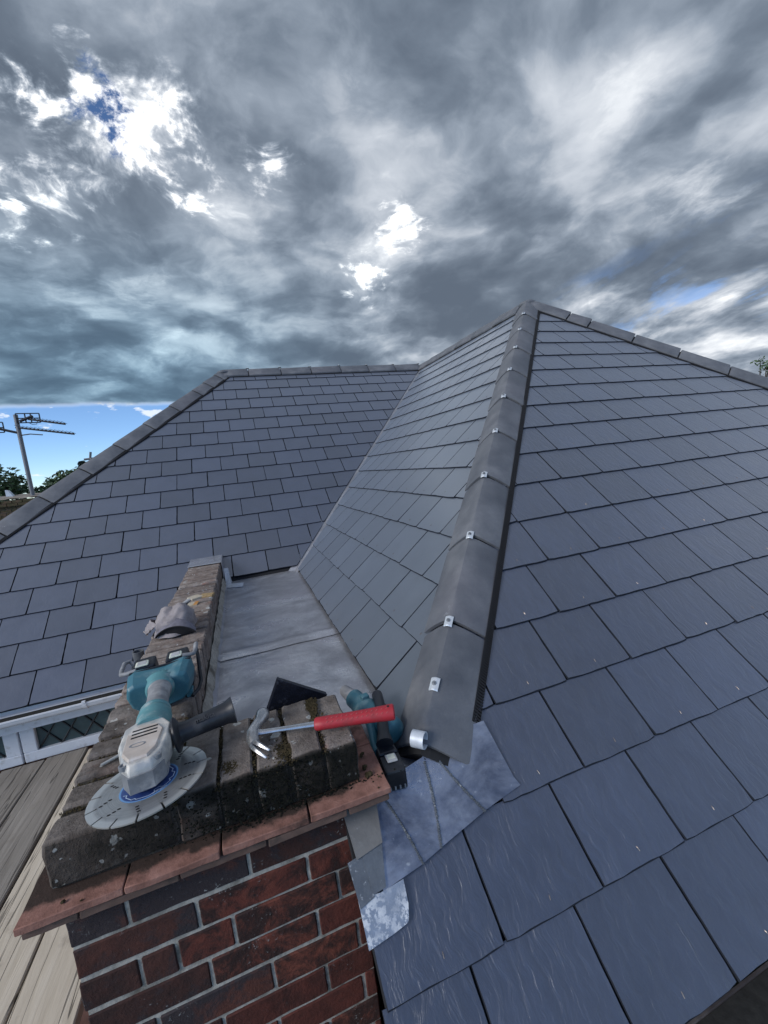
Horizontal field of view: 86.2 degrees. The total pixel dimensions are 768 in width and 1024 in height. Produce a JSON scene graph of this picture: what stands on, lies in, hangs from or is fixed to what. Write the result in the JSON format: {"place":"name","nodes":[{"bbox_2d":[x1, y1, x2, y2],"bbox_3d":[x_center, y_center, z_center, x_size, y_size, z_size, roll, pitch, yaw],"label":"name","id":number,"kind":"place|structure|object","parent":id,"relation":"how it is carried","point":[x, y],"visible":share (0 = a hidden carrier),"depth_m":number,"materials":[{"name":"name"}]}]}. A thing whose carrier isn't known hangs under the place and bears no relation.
{"place":"outdoors","nodes":[
{"label":"outdoors","id":0,"kind":"place"},
{"bbox_2d":[182,592,214,602],"bbox_3d":[-0.964,0.442,2.058,0.098,0.015,0.236,-1,9,34],"label":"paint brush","id":1,"kind":"object","parent":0,"point":[197,596],"visible":0.81,"depth_m":2.09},
{"bbox_2d":[0,0,767,499],"label":"sky","id":2,"kind":"structure","parent":0,"point":[191,191],"materials":[{"name":"grey"}]},
{"label":"ground","id":3,"kind":"structure","parent":0,"visible":0},
{"bbox_2d":[0,464,29,500],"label":"leafy tree","id":4,"kind":"object","parent":3,"relation":"on","point":[12,483],"visible":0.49,"depth_m":17.11,"materials":[{"name":"green plant"}]},
{"bbox_2d":[0,490,39,520],"bbox_3d":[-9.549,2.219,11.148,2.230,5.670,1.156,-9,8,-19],"label":"house","id":5,"kind":"structure","parent":3,"relation":"on","point":[9,507],"depth_m":10.43,"materials":[{"name":"white paint"}]},
{"bbox_2d":[0,413,75,495],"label":"television aerial","id":6,"kind":"object","parent":5,"relation":"on","point":[18,432],"visible":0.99,"depth_m":10.47,"materials":[{"name":"metal"}]},
{"bbox_2d":[34,466,77,492],"bbox_3d":[-13.927,1.280,18.552,1.625,6.614,2.105,-4,7,16],"label":"leafy tree","id":7,"kind":"object","parent":3,"relation":"on","point":[49,481],"visible":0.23,"depth_m":17.66,"materials":[{"name":"green plant"}]},
{"bbox_2d":[77,460,85,466],"bbox_3d":[-13.432,0.995,19.315,1.316,6.878,1.945,-3,8,24],"label":"conifer","id":8,"kind":"object","parent":3,"relation":"on","point":[79,463],"visible":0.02,"depth_m":18.70,"materials":[{"name":"green plant"}]},
{"bbox_2d":[84,452,92,460],"bbox_3d":[-19.442,-0.089,28.224,0.807,8.065,0.180,-9,8,-19],"label":"aerial","id":9,"kind":"object","parent":3,"relation":"on","point":[90,456],"visible":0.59,"depth_m":27.69,"materials":[{"name":"metal"}]},
{"bbox_2d":[13,562,390,1023],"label":"parapet wall","id":10,"kind":"structure","parent":3,"relation":"on","point":[244,928],"depth_m":0.85,"materials":[{"name":"brick"}]},
{"bbox_2d":[101,755,118,765],"bbox_3d":[-0.595,0.549,0.930,0.007,0.008,0.079,0,10,43],"label":"drill bit","id":11,"kind":"object","parent":10,"relation":"on","point":[110,760],"visible":0.59,"depth_m":0.91,"materials":[{"name":"silver metal"}]},
{"bbox_2d":[132,649,143,660],"bbox_3d":[-0.885,0.962,1.614,0.038,0.889,0.060,-9,8,-19],"label":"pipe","id":12,"kind":"object","parent":10,"relation":"attached to","point":[137,654],"visible":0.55,"depth_m":1.54,"materials":[{"name":"grey metal"}]},
{"bbox_2d":[85,641,237,828],"bbox_3d":[-0.515,0.481,0.997,0.280,0.112,0.598,-9,8,-24],"label":"angle grinder","id":13,"kind":"object","parent":10,"relation":"on","point":[156,768],"visible":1,"depth_m":0.85,"materials":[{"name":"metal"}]},
{"bbox_2d":[143,603,196,638],"bbox_3d":[-0.881,0.436,1.685,0.210,0.108,0.230,-9,8,-19],"label":"cap","id":14,"kind":"object","parent":10,"relation":"on","point":[178,619],"visible":1,"depth_m":1.63,"materials":[{"name":"grey fabric"}]},
{"bbox_2d":[188,601,198,605],"bbox_3d":[-0.936,0.450,2.010,0.048,0.005,0.056,-8,7,-13],"label":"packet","id":15,"kind":"object","parent":10,"relation":"on","point":[195,603],"visible":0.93,"depth_m":2.00},
{"bbox_2d":[59,697,328,815],"bbox_3d":[-0.415,0.536,0.973,0.534,0.019,0.403,-9,8,-19],"label":"moss","id":16,"kind":"object","parent":10,"relation":"on","point":[311,703],"visible":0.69,"depth_m":0.90,"materials":[{"name":"green plant"}]},
{"bbox_2d":[60,752,379,904],"bbox_3d":[-0.299,0.630,0.853,0.596,0.012,0.121,-9,8,-19],"label":"debris","id":17,"kind":"object","parent":10,"relation":"on","point":[368,774],"visible":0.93,"depth_m":0.93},
{"bbox_2d":[117,742,425,873],"bbox_3d":[-0.193,0.611,0.858,0.620,0.183,0.022,-9,8,-19],"label":"moss","id":18,"kind":"object","parent":10,"relation":"on","point":[262,801],"visible":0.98,"depth_m":0.84,"materials":[{"name":"plant"}]},
{"bbox_2d":[246,704,394,758],"bbox_3d":[-0.145,0.483,0.920,0.338,0.041,0.133,-5,7,6],"label":"claw hammer","id":19,"kind":"object","parent":10,"relation":"on","point":[382,713],"visible":1,"depth_m":0.93,"materials":[{"name":"metal"}]},
{"bbox_2d":[0,299,767,1023],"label":"house","id":20,"kind":"structure","parent":3,"relation":"on","point":[512,565],"depth_m":1.61,"materials":[{"name":"stone"}]},
{"bbox_2d":[0,732,25,769],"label":"window","id":21,"kind":"structure","parent":20,"relation":"in","point":[11,750],"depth_m":2.35,"materials":[{"name":"white plastic"}]},
{"bbox_2d":[0,760,44,827],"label":"scaffold board","id":22,"kind":"object","parent":20,"relation":"attached to","point":[15,783],"visible":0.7,"depth_m":2.20,"materials":[{"name":"wood"}]},
{"bbox_2d":[0,747,87,911],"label":"scaffold board","id":23,"kind":"object","parent":20,"relation":"attached to","point":[25,824],"visible":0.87,"depth_m":1.97,"materials":[{"name":"wood"}]},
{"bbox_2d":[7,924,83,1023],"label":"scaffold board","id":24,"kind":"object","parent":20,"relation":"attached to","point":[50,993],"visible":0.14,"depth_m":1.28,"materials":[{"name":"beige wood"}]},
{"bbox_2d":[0,748,91,1023],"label":"scaffold board","id":25,"kind":"object","parent":20,"relation":"attached to","point":[17,955],"visible":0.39,"depth_m":1.43,"materials":[{"name":"beige wood"}]},
{"bbox_2d":[19,707,114,762],"bbox_3d":[-1.811,1.300,2.485,0.603,0.224,0.060,-9,8,-19],"label":"window","id":26,"kind":"structure","parent":20,"relation":"in","point":[56,738],"depth_m":2.44,"materials":[{"name":"white plastic"}]},
{"bbox_2d":[267,677,326,710],"bbox_3d":[-0.266,0.546,1.125,0.224,0.224,0.052,-8,7,-16],"label":"slate offcut","id":27,"kind":"object","parent":20,"relation":"on","point":[284,691],"visible":0.42,"depth_m":1.10,"materials":[{"name":"black stone"}]},
{"bbox_2d":[340,685,407,790],"bbox_3d":[-0.018,0.579,1.135,0.109,0.104,0.395,-9,8,-21],"label":"cordless drill","id":28,"kind":"object","parent":20,"relation":"on","point":[387,755],"visible":0.88,"depth_m":1.05,"materials":[{"name":"teal plastic"}]},
{"bbox_2d":[750,355,767,376],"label":"leafy tree","id":29,"kind":"object","parent":3,"relation":"on","point":[762,366],"visible":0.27,"depth_m":10.45,"materials":[{"name":"green plant"}]}
]}

